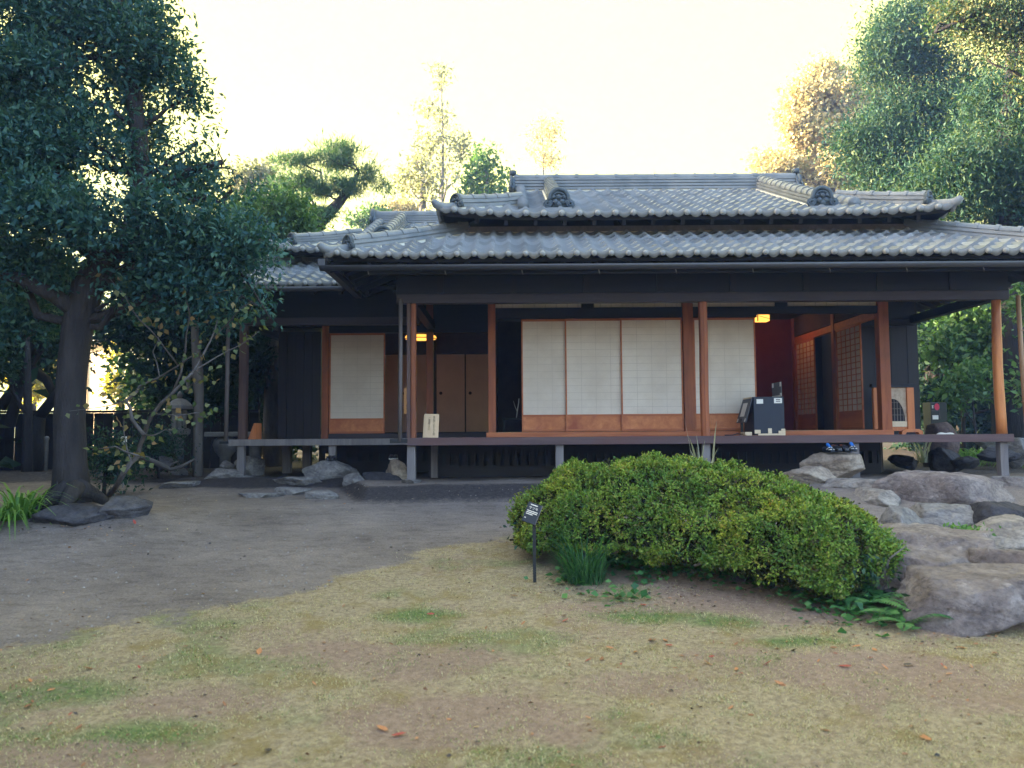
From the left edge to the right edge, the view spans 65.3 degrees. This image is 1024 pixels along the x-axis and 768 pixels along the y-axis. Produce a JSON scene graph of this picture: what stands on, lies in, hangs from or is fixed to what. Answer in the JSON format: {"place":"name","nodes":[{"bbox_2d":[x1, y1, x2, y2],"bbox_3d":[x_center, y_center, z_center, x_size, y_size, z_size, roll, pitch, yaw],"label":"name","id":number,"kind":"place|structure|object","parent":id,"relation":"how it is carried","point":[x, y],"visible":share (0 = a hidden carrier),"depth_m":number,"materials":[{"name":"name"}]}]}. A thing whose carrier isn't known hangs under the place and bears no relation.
{"place":"outdoors","nodes":[
{"label":"outdoors","id":0,"kind":"place"},
{"bbox_2d":[0,442,1023,767],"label":"ground","id":1,"kind":"structure","parent":0,"point":[470,516],"depth_m":4.87,"materials":[{"name":"soil"}]},
{"bbox_2d":[0,364,56,410],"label":"maple tree","id":2,"kind":"object","parent":1,"relation":"on","point":[38,385],"visible":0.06,"depth_m":26.73,"materials":[{"name":"yellow plant"}]},
{"bbox_2d":[0,19,90,469],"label":"grove tree","id":3,"kind":"object","parent":1,"relation":"on","point":[6,462],"visible":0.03,"depth_m":16.12,"materials":[{"name":"green plant"}]},
{"bbox_2d":[43,436,48,471],"bbox_3d":[-8.715,1.354,14.947,0.090,0.760,0.090,0,-4,0],"label":"stone stake","id":4,"kind":"object","parent":1,"relation":"on","point":[46,444],"visible":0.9,"depth_m":14.93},
{"bbox_2d":[0,482,92,535],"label":"lily clump","id":5,"kind":"object","parent":1,"relation":"on","point":[20,507],"visible":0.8,"depth_m":8.38,"materials":[{"name":"green plant"}]},
{"bbox_2d":[0,286,93,471],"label":"leaning tree","id":6,"kind":"object","parent":1,"relation":"on","point":[43,411],"visible":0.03,"depth_m":15.34,"materials":[{"name":"plant"}]},
{"bbox_2d":[0,289,99,471],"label":"leaning tree","id":7,"kind":"object","parent":1,"relation":"on","point":[25,407],"visible":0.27,"depth_m":14.43,"materials":[{"name":"plant"}]},
{"bbox_2d":[0,235,117,392],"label":"tall hedge","id":8,"kind":"object","parent":1,"relation":"on","point":[49,362],"visible":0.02,"depth_m":18.97,"materials":[{"name":"green plant"}]},
{"bbox_2d":[29,503,114,526],"bbox_3d":[-4.641,1.464,8.645,0.931,0.368,0.900,0,-4,0],"label":"stone","id":9,"kind":"object","parent":1,"relation":"on","point":[73,514],"visible":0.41,"depth_m":8.34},
{"bbox_2d":[91,341,126,406],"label":"maple tree","id":10,"kind":"object","parent":1,"relation":"on","point":[111,391],"visible":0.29,"depth_m":25.76,"materials":[{"name":"yellow plant"}]},
{"bbox_2d":[86,338,134,443],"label":"house","id":11,"kind":"structure","parent":1,"relation":"on","point":[93,400],"depth_m":29.71,"materials":[{"name":"paint"}]},
{"bbox_2d":[86,413,152,495],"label":"shrub","id":12,"kind":"object","parent":1,"relation":"on","point":[104,459],"visible":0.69,"depth_m":10.71,"materials":[{"name":"green plant"}]},
{"bbox_2d":[97,495,152,518],"bbox_3d":[-4.234,1.414,8.770,0.523,0.372,0.754,0,-4,-10],"label":"stone","id":13,"kind":"object","parent":1,"relation":"on","point":[124,506],"visible":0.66,"depth_m":8.63,"materials":[{"name":"grey stone"}]},
{"bbox_2d":[0,409,259,469],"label":"board fence","id":14,"kind":"object","parent":1,"relation":"on","point":[10,448],"visible":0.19,"depth_m":16.75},
{"bbox_2d":[0,0,294,512],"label":"evergreen tree","id":15,"kind":"object","parent":1,"relation":"on","point":[40,44],"visible":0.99,"depth_m":9.03,"materials":[{"name":"green plant"}]},
{"bbox_2d":[107,411,207,477],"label":"shrub","id":16,"kind":"object","parent":1,"relation":"on","point":[153,449],"visible":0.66,"depth_m":12.79,"materials":[{"name":"green plant"}]},
{"bbox_2d":[158,456,173,470],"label":"stone","id":17,"kind":"object","parent":1,"relation":"on","point":[166,460],"visible":0.67,"depth_m":12.43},
{"bbox_2d":[65,273,267,496],"bbox_3d":[-4.467,0.116,9.285,3.726,2.693,1.542,-3,-5,36],"label":"thin shrub","id":18,"kind":"object","parent":1,"relation":"on","point":[126,469],"visible":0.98,"depth_m":8.75,"materials":[{"name":"green plant"}]},
{"bbox_2d":[139,456,194,470],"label":"fallen branch","id":19,"kind":"object","parent":1,"relation":"on","point":[163,465],"visible":0.85,"depth_m":12.22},
{"bbox_2d":[91,292,267,471],"bbox_3d":[-6.416,-0.272,15.212,3.482,3.989,1.921,0,-4,-7],"label":"broadleaf shrub","id":20,"kind":"object","parent":1,"relation":"on","point":[119,331],"visible":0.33,"depth_m":14.96,"materials":[{"name":"green plant"}]},
{"bbox_2d":[158,481,200,487],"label":"stone","id":21,"kind":"object","parent":1,"relation":"on","point":[177,484],"visible":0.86,"depth_m":11.54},
{"bbox_2d":[166,391,193,474],"bbox_3d":[-5.658,0.834,13.577,0.480,1.435,0.416,0,-4,0],"label":"stone lantern","id":22,"kind":"object","parent":1,"relation":"on","point":[184,405],"visible":0.66,"depth_m":13.49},
{"bbox_2d":[175,309,227,476],"bbox_3d":[-5.145,-0.530,13.875,1.650,4.290,2.047,-4,-5,43],"label":"knotted tree","id":23,"kind":"object","parent":1,"relation":"on","point":[197,467],"visible":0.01,"depth_m":13.15,"materials":[{"name":"grey plant"}]},
{"bbox_2d":[90,183,326,461],"bbox_3d":[-7.837,-1.033,21.002,7.006,8.768,5.020,0,-4,0],"label":"tall hedge","id":24,"kind":"object","parent":1,"relation":"on","point":[131,368],"visible":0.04,"depth_m":20.46,"materials":[{"name":"green plant"}]},
{"bbox_2d":[204,468,243,478],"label":"stone","id":25,"kind":"object","parent":1,"relation":"on","point":[221,473],"visible":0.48,"depth_m":12.51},
{"bbox_2d":[220,460,235,468],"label":"stone","id":26,"kind":"object","parent":25,"relation":"on","point":[225,464],"visible":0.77,"depth_m":12.97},
{"bbox_2d":[204,432,262,467],"bbox_3d":[-4.984,1.244,14.402,0.967,0.764,0.500,0,-4,0],"label":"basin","id":27,"kind":"object","parent":1,"relation":"on","point":[223,452],"visible":0.59,"depth_m":14.30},
{"bbox_2d":[199,318,277,422],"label":"broadleaf shrub","id":28,"kind":"object","parent":1,"relation":"on","point":[260,368],"visible":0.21,"depth_m":17.15,"materials":[{"name":"green plant"}]},
{"bbox_2d":[234,456,265,475],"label":"stone","id":29,"kind":"object","parent":1,"relation":"on","point":[255,466],"visible":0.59,"depth_m":13.14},
{"bbox_2d":[215,155,286,201],"bbox_3d":[-8.946,-2.870,27.110,2.516,10.024,1.873,-2,-4,24],"label":"tree","id":30,"kind":"object","parent":1,"relation":"on","point":[263,168],"visible":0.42,"depth_m":27.18,"materials":[{"name":"green plant"}]},
{"bbox_2d":[228,178,275,206],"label":"tree","id":31,"kind":"object","parent":1,"relation":"on","point":[266,189],"visible":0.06,"depth_m":24.23,"materials":[{"name":"green plant"}]},
{"bbox_2d":[238,492,284,497],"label":"stone","id":32,"kind":"object","parent":1,"relation":"on","point":[260,494],"visible":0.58,"depth_m":10.62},
{"bbox_2d":[215,174,333,466],"bbox_3d":[-5.611,-1.381,18.199,3.249,6.679,2.090,0,-4,-13],"label":"old tree","id":33,"kind":"object","parent":1,"relation":"on","point":[299,217],"visible":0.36,"depth_m":17.89,"materials":[{"name":"green plant"}]},
{"bbox_2d":[274,487,311,494],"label":"stone","id":34,"kind":"object","parent":1,"relation":"on","point":[292,490],"visible":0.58,"depth_m":10.96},
{"bbox_2d":[273,476,321,485],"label":"stone","id":35,"kind":"object","parent":1,"relation":"on","point":[298,481],"visible":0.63,"depth_m":11.69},
{"bbox_2d":[305,489,339,498],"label":"stone","id":36,"kind":"object","parent":1,"relation":"on","point":[320,494],"visible":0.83,"depth_m":10.39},
{"bbox_2d":[302,460,358,479],"bbox_3d":[-2.834,1.415,12.336,0.728,0.479,0.732,-2,-4,22],"label":"stone","id":37,"kind":"object","parent":1,"relation":"on","point":[323,470],"visible":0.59,"depth_m":12.12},
{"bbox_2d":[264,128,401,449],"bbox_3d":[-5.325,-2.608,22.238,4.528,8.832,2.254,0,-4,0],"label":"pine tree","id":38,"kind":"object","parent":1,"relation":"on","point":[344,188],"visible":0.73,"depth_m":22.26,"materials":[{"name":"green plant"}]},
{"bbox_2d":[219,208,487,475],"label":"side wing","id":39,"kind":"structure","parent":1,"relation":"on","point":[338,359],"depth_m":14.00,"materials":[{"name":"wood"}]},
{"bbox_2d":[248,423,261,438],"bbox_3d":[-4.237,0.779,13.169,0.126,0.266,0.238,-1,-4,8],"label":"wooden wedge","id":40,"kind":"object","parent":39,"relation":"on","point":[256,432],"visible":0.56,"depth_m":13.09,"materials":[{"name":"orange wood"}]},
{"bbox_2d":[385,355,398,431],"bbox_3d":[-2.809,0.204,17.055,0.780,1.658,0.038,0,-4,0],"label":"sliding door","id":41,"kind":"structure","parent":39,"relation":"in","point":[391,361],"depth_m":17.05,"materials":[{"name":"wood"}]},
{"bbox_2d":[402,355,425,431],"bbox_3d":[-2.099,0.202,17.085,0.600,1.658,0.038,0,-4,0],"label":"sliding door","id":42,"kind":"structure","parent":39,"relation":"in","point":[421,359],"depth_m":17.07,"materials":[{"name":"wood"}]},
{"bbox_2d":[405,334,436,340],"bbox_3d":[-1.747,-1.089,15.304,0.616,0.479,0.616,0,-4,0],"label":"pendant lamp","id":43,"kind":"object","parent":39,"relation":"hanging from","point":[421,337],"visible":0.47,"depth_m":15.16,"materials":[{"name":"yellow paper"}]},
{"bbox_2d":[436,354,464,431],"bbox_3d":[-1.309,0.195,17.055,0.620,1.658,0.038,0,-4,0],"label":"sliding door","id":44,"kind":"structure","parent":39,"relation":"in","point":[450,368],"depth_m":17.05,"materials":[{"name":"wood"}]},
{"bbox_2d":[465,354,487,431],"bbox_3d":[-0.706,0.193,17.085,0.575,1.658,0.038,0,-4,0],"label":"sliding door","id":45,"kind":"structure","parent":39,"relation":"in","point":[476,365],"depth_m":17.07,"materials":[{"name":"wood"}]},
{"bbox_2d":[342,472,364,486],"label":"stone","id":46,"kind":"object","parent":1,"relation":"on","point":[350,478],"visible":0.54,"depth_m":11.45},
{"bbox_2d":[343,198,395,228],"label":"tree","id":47,"kind":"object","parent":1,"relation":"on","point":[362,222],"visible":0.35,"depth_m":34.30,"materials":[{"name":"green plant"}]},
{"bbox_2d":[363,472,401,479],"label":"stone","id":48,"kind":"object","parent":1,"relation":"on","point":[377,476],"visible":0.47,"depth_m":11.71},
{"bbox_2d":[386,459,406,479],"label":"stone","id":49,"kind":"object","parent":1,"relation":"on","point":[396,467],"visible":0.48,"depth_m":11.81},
{"bbox_2d":[375,195,430,210],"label":"tree","id":50,"kind":"object","parent":1,"relation":"on","point":[408,206],"visible":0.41,"depth_m":36.27,"materials":[{"name":"green plant"}]},
{"bbox_2d":[379,147,453,210],"bbox_3d":[-3.434,-3.352,30.270,2.978,11.322,2.070,-1,-4,15],"label":"slim tree","id":51,"kind":"object","parent":1,"relation":"on","point":[421,183],"visible":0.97,"depth_m":30.37,"materials":[{"name":"plant"}]},
{"bbox_2d":[397,57,481,201],"bbox_3d":[-3.188,-5.829,34.627,2.815,16.828,3.223,2,-4,-34],"label":"slim tree","id":52,"kind":"object","parent":1,"relation":"on","point":[441,138],"visible":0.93,"depth_m":34.64,"materials":[{"name":"plant"}]},
{"bbox_2d":[453,137,514,193],"bbox_3d":[-0.926,-3.489,30.337,2.628,11.572,2.579,2,-5,-35],"label":"slim tree","id":53,"kind":"object","parent":1,"relation":"on","point":[485,166],"visible":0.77,"depth_m":30.26,"materials":[{"name":"green plant"}]},
{"bbox_2d":[0,484,1021,767],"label":"leaf litter","id":54,"kind":"object","parent":1,"relation":"on","point":[500,658],"visible":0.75,"depth_m":4.97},
{"bbox_2d":[1,478,1021,649],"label":"pebbles","id":55,"kind":"object","parent":1,"relation":"on","point":[245,542],"visible":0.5,"depth_m":7.30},
{"bbox_2d":[0,548,1023,767],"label":"green grass","id":56,"kind":"structure","parent":1,"relation":"on","point":[657,736],"depth_m":4.44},
{"bbox_2d":[522,501,542,582],"bbox_3d":[0.165,1.325,6.434,0.163,0.750,0.086,-1,-4,14],"label":"plant label","id":57,"kind":"object","parent":1,"relation":"on","point":[532,512],"visible":1,"depth_m":6.44,"materials":[{"name":"black paint"}]},
{"bbox_2d":[518,108,566,174],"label":"slim tree","id":58,"kind":"object","parent":1,"relation":"on","point":[547,157],"visible":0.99,"depth_m":40.72,"materials":[{"name":"yellow plant"}]},
{"bbox_2d":[541,520,632,586],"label":"dark grass tuft","id":59,"kind":"object","parent":1,"relation":"on","point":[575,573],"visible":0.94,"depth_m":6.38,"materials":[{"name":"green plant"}]},
{"bbox_2d":[591,555,642,565],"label":"fern","id":60,"kind":"object","parent":1,"relation":"on","point":[629,559],"visible":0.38,"depth_m":6.66,"materials":[{"name":"green plant"}]},
{"bbox_2d":[611,551,669,566],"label":"fern","id":61,"kind":"object","parent":1,"relation":"on","point":[641,560],"visible":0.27,"depth_m":6.61,"materials":[{"name":"green plant"}]},
{"bbox_2d":[317,168,1023,479],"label":"house","id":62,"kind":"structure","parent":1,"relation":"on","point":[624,310],"depth_m":12.00,"materials":[{"name":"tile"}]},
{"bbox_2d":[404,388,406,413],"bbox_3d":[-1.474,0.413,11.429,0.143,0.714,0.037,0,-4,0],"label":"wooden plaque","id":63,"kind":"object","parent":62,"relation":"on","point":[405,400],"visible":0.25,"depth_m":11.42,"materials":[{"name":"beige wood"}]},
{"bbox_2d":[423,414,438,437],"bbox_3d":[-1.173,0.608,11.608,0.237,0.348,0.145,0,-4,0],"label":"notice board","id":64,"kind":"object","parent":62,"relation":"on","point":[431,426],"visible":1,"depth_m":11.55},
{"bbox_2d":[725,382,784,435],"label":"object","id":65,"kind":"object","parent":62,"relation":"on","point":[760,415],"visible":0.98,"depth_m":11.62,"materials":[{"name":"plastic"}]},
{"bbox_2d":[755,315,770,322],"bbox_3d":[4.727,-1.293,15.114,0.246,0.241,0.246,0,-4,0],"label":"lantern lamp","id":66,"kind":"object","parent":62,"relation":"hanging from","point":[763,318],"visible":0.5,"depth_m":15.00,"materials":[{"name":"yellow"}]},
{"bbox_2d":[870,384,922,433],"bbox_3d":[6.153,0.405,12.893,0.880,0.817,0.110,0,-4,0],"label":"standing screen","id":67,"kind":"object","parent":62,"relation":"on","point":[902,395],"visible":0.59,"depth_m":12.87,"materials":[{"name":"orange wood"}]},
{"bbox_2d":[684,420,716,467],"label":"iris plant","id":68,"kind":"object","parent":1,"relation":"on","point":[713,455],"visible":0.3,"depth_m":9.32,"materials":[{"name":"green plant"}]},
{"bbox_2d":[503,450,909,603],"bbox_3d":[1.567,1.141,6.998,3.625,1.132,1.962,-3,-4,34],"label":"azalea bush","id":69,"kind":"object","parent":1,"relation":"on","point":[821,540],"visible":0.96,"depth_m":6.34,"materials":[{"name":"green plant"}]},
{"bbox_2d":[524,546,920,636],"bbox_3d":[1.633,1.534,6.297,3.001,0.344,1.805,-2,-4,20],"label":"ground cover","id":70,"kind":"object","parent":1,"relation":"on","point":[808,603],"visible":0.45,"depth_m":6.04,"materials":[{"name":"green plant"}]},
{"bbox_2d":[782,466,836,483],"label":"stone","id":71,"kind":"object","parent":1,"relation":"on","point":[813,474],"visible":0.73,"depth_m":10.26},
{"bbox_2d":[740,48,895,192],"bbox_3d":[13.630,-6.022,33.572,7.534,16.866,3.720,1,-4,-16],"label":"golden tree","id":72,"kind":"object","parent":1,"relation":"on","point":[801,108],"visible":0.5,"depth_m":33.23,"materials":[{"name":"yellow plant"}]},
{"bbox_2d":[775,583,865,601],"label":"fern","id":73,"kind":"object","parent":1,"relation":"on","point":[799,594],"visible":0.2,"depth_m":5.78,"materials":[{"name":"green plant"}]},
{"bbox_2d":[799,452,865,477],"bbox_3d":[4.373,1.183,10.919,0.910,0.501,0.750,0,-4,0],"label":"stone","id":74,"kind":"object","parent":1,"relation":"on","point":[842,465],"visible":0.63,"depth_m":10.70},
{"bbox_2d":[822,443,834,452],"bbox_3d":[4.308,0.868,10.883,0.097,0.131,0.251,0,-4,-7],"label":"sneaker","id":75,"kind":"object","parent":74,"relation":"on","point":[828,448],"visible":1,"depth_m":10.83,"materials":[{"name":"fabric"}]},
{"bbox_2d":[821,478,877,488],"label":"stone","id":76,"kind":"object","parent":1,"relation":"on","point":[852,483],"visible":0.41,"depth_m":9.30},
{"bbox_2d":[843,580,908,610],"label":"fern","id":77,"kind":"object","parent":1,"relation":"on","point":[884,597],"visible":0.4,"depth_m":5.55,"materials":[{"name":"green plant"}]},
{"bbox_2d":[853,487,900,506],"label":"stone","id":78,"kind":"object","parent":1,"relation":"on","point":[881,497],"visible":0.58,"depth_m":8.56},
{"bbox_2d":[878,505,924,523],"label":"stone","id":79,"kind":"object","parent":1,"relation":"on","point":[895,514],"visible":0.35,"depth_m":7.46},
{"bbox_2d":[887,454,917,470],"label":"stone","id":80,"kind":"object","parent":1,"relation":"on","point":[905,462],"visible":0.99,"depth_m":12.92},
{"bbox_2d":[806,0,1000,384],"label":"broadleaf tree","id":81,"kind":"object","parent":1,"relation":"on","point":[889,48],"visible":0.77,"depth_m":21.11,"materials":[{"name":"green plant"}]},
{"bbox_2d":[857,607,953,630],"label":"fern","id":82,"kind":"object","parent":1,"relation":"on","point":[901,624],"visible":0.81,"depth_m":5.24,"materials":[{"name":"green plant"}]},
{"bbox_2d":[860,548,969,595],"bbox_3d":[3.089,1.500,5.955,0.744,0.563,0.777,2,-5,-36],"label":"stone","id":83,"kind":"object","parent":1,"relation":"on","point":[926,557],"visible":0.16,"depth_m":5.85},
{"bbox_2d":[908,442,931,462],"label":"striped plant","id":84,"kind":"object","parent":1,"relation":"on","point":[923,458],"visible":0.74,"depth_m":13.81,"materials":[{"name":"green plant"}]},
{"bbox_2d":[860,523,996,560],"bbox_3d":[3.438,1.478,6.516,1.097,0.610,1.000,0,-4,0],"label":"stone","id":85,"kind":"object","parent":1,"relation":"on","point":[919,536],"visible":0.28,"depth_m":6.39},
{"bbox_2d":[943,521,1000,535],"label":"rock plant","id":86,"kind":"object","parent":85,"relation":"on","point":[965,526],"visible":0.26,"depth_m":6.92,"materials":[{"name":"green plant"}]},
{"bbox_2d":[923,402,946,433],"bbox_3d":[8.228,0.988,15.509,0.310,1.257,0.312,0,-4,0],"label":"black cabinet","id":87,"kind":"object","parent":1,"relation":"on","point":[934,412],"visible":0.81,"depth_m":15.40,"materials":[{"name":"green paint"}]},
{"bbox_2d":[883,365,990,451],"bbox_3d":[14.274,-0.576,24.115,8.518,7.751,4.791,0,-4,0],"label":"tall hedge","id":88,"kind":"object","parent":1,"relation":"on","point":[983,424],"visible":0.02,"depth_m":23.28,"materials":[{"name":"green plant"}]},
{"bbox_2d":[923,422,959,466],"bbox_3d":[7.933,1.180,14.761,0.668,0.962,0.700,0,-4,0],"label":"stone basin","id":89,"kind":"object","parent":1,"relation":"on","point":[943,427],"visible":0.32,"depth_m":14.58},
{"bbox_2d":[910,502,973,528],"bbox_3d":[4.293,1.369,8.036,0.692,0.332,0.700,0,-4,0],"label":"stone","id":90,"kind":"object","parent":1,"relation":"on","point":[939,514],"visible":0.5,"depth_m":7.85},
{"bbox_2d":[872,470,1014,504],"bbox_3d":[4.778,1.415,8.922,1.581,0.907,1.222,-1,-4,9],"label":"stone","id":91,"kind":"object","parent":1,"relation":"on","point":[920,486],"visible":0.28,"depth_m":8.53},
{"bbox_2d":[919,369,967,428],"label":"dark shrub","id":92,"kind":"object","parent":1,"relation":"on","point":[927,388],"visible":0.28,"depth_m":17.07,"materials":[{"name":"green plant"}]},
{"bbox_2d":[928,447,962,471],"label":"stone","id":93,"kind":"object","parent":1,"relation":"on","point":[940,458],"visible":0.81,"depth_m":12.86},
{"bbox_2d":[868,31,1023,437],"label":"broadleaf tree","id":94,"kind":"object","parent":1,"relation":"on","point":[987,184],"visible":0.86,"depth_m":16.80,"materials":[{"name":"green plant"}]},
{"bbox_2d":[890,563,1023,636],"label":"stone","id":95,"kind":"object","parent":1,"relation":"on","point":[976,599],"visible":0.91,"depth_m":5.24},
{"bbox_2d":[901,0,1023,120],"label":"overhanging tree","id":96,"kind":"object","parent":1,"relation":"on","point":[1008,14],"visible":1,"depth_m":14.47,"materials":[{"name":"green plant"}]},
{"bbox_2d":[951,456,979,468],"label":"stone","id":97,"kind":"object","parent":1,"relation":"on","point":[967,462],"visible":1,"depth_m":12.58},
{"bbox_2d":[917,302,1016,451],"bbox_3d":[10.105,-0.376,17.563,2.771,4.276,2.059,1,-4,-26],"label":"light shrub","id":98,"kind":"object","parent":1,"relation":"on","point":[959,333],"visible":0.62,"depth_m":17.18,"materials":[{"name":"green plant"}]},
{"bbox_2d":[921,349,1017,451],"bbox_3d":[9.534,0.489,16.510,2.150,2.406,1.342,1,-4,-27],"label":"light shrub","id":99,"kind":"object","parent":1,"relation":"on","point":[971,376],"visible":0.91,"depth_m":16.28,"materials":[{"name":"green plant"}]},
{"bbox_2d":[917,282,1023,453],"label":"dark shrub","id":100,"kind":"object","parent":1,"relation":"on","point":[956,421],"visible":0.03,"depth_m":19.99,"materials":[{"name":"green plant"}]},
{"bbox_2d":[958,448,990,462],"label":"grass clump","id":101,"kind":"object","parent":1,"relation":"on","point":[964,454],"visible":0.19,"depth_m":15.88,"materials":[{"name":"green plant"}]},
{"bbox_2d":[974,442,995,448],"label":"stone","id":102,"kind":"object","parent":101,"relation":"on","point":[984,445],"visible":0.32,"depth_m":15.97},
{"bbox_2d":[968,547,1023,563],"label":"stone","id":103,"kind":"object","parent":1,"relation":"on","point":[986,555],"visible":0.34,"depth_m":5.94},
{"bbox_2d":[969,514,1023,550],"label":"stone","id":104,"kind":"object","parent":1,"relation":"on","point":[1009,533],"visible":0.27,"depth_m":6.99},
{"bbox_2d":[970,501,1023,523],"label":"stone","id":105,"kind":"object","parent":1,"relation":"on","point":[983,510],"visible":0.41,"depth_m":7.65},
{"bbox_2d":[976,447,1020,461],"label":"stone","id":106,"kind":"object","parent":1,"relation":"on","point":[988,454],"visible":0.61,"depth_m":13.58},
{"bbox_2d":[975,281,1023,413],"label":"dark shrub","id":107,"kind":"object","parent":1,"relation":"on","point":[1011,300],"visible":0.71,"depth_m":14.94,"materials":[{"name":"green plant"}]},
{"bbox_2d":[990,476,1023,487],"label":"stone","id":108,"kind":"object","parent":1,"relation":"on","point":[1017,481],"visible":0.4,"depth_m":9.48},
{"bbox_2d":[1008,437,1023,467],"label":"stone","id":109,"kind":"object","parent":1,"relation":"on","point":[1017,445],"visible":0.46,"depth_m":13.99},
{"bbox_2d":[0,534,1023,767],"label":"dry grass","id":110,"kind":"structure","parent":0,"point":[617,701],"depth_m":4.35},
{"bbox_2d":[0,0,1023,441],"label":"sky","id":111,"kind":"structure","parent":0,"point":[635,86],"materials":[{"name":"white"}]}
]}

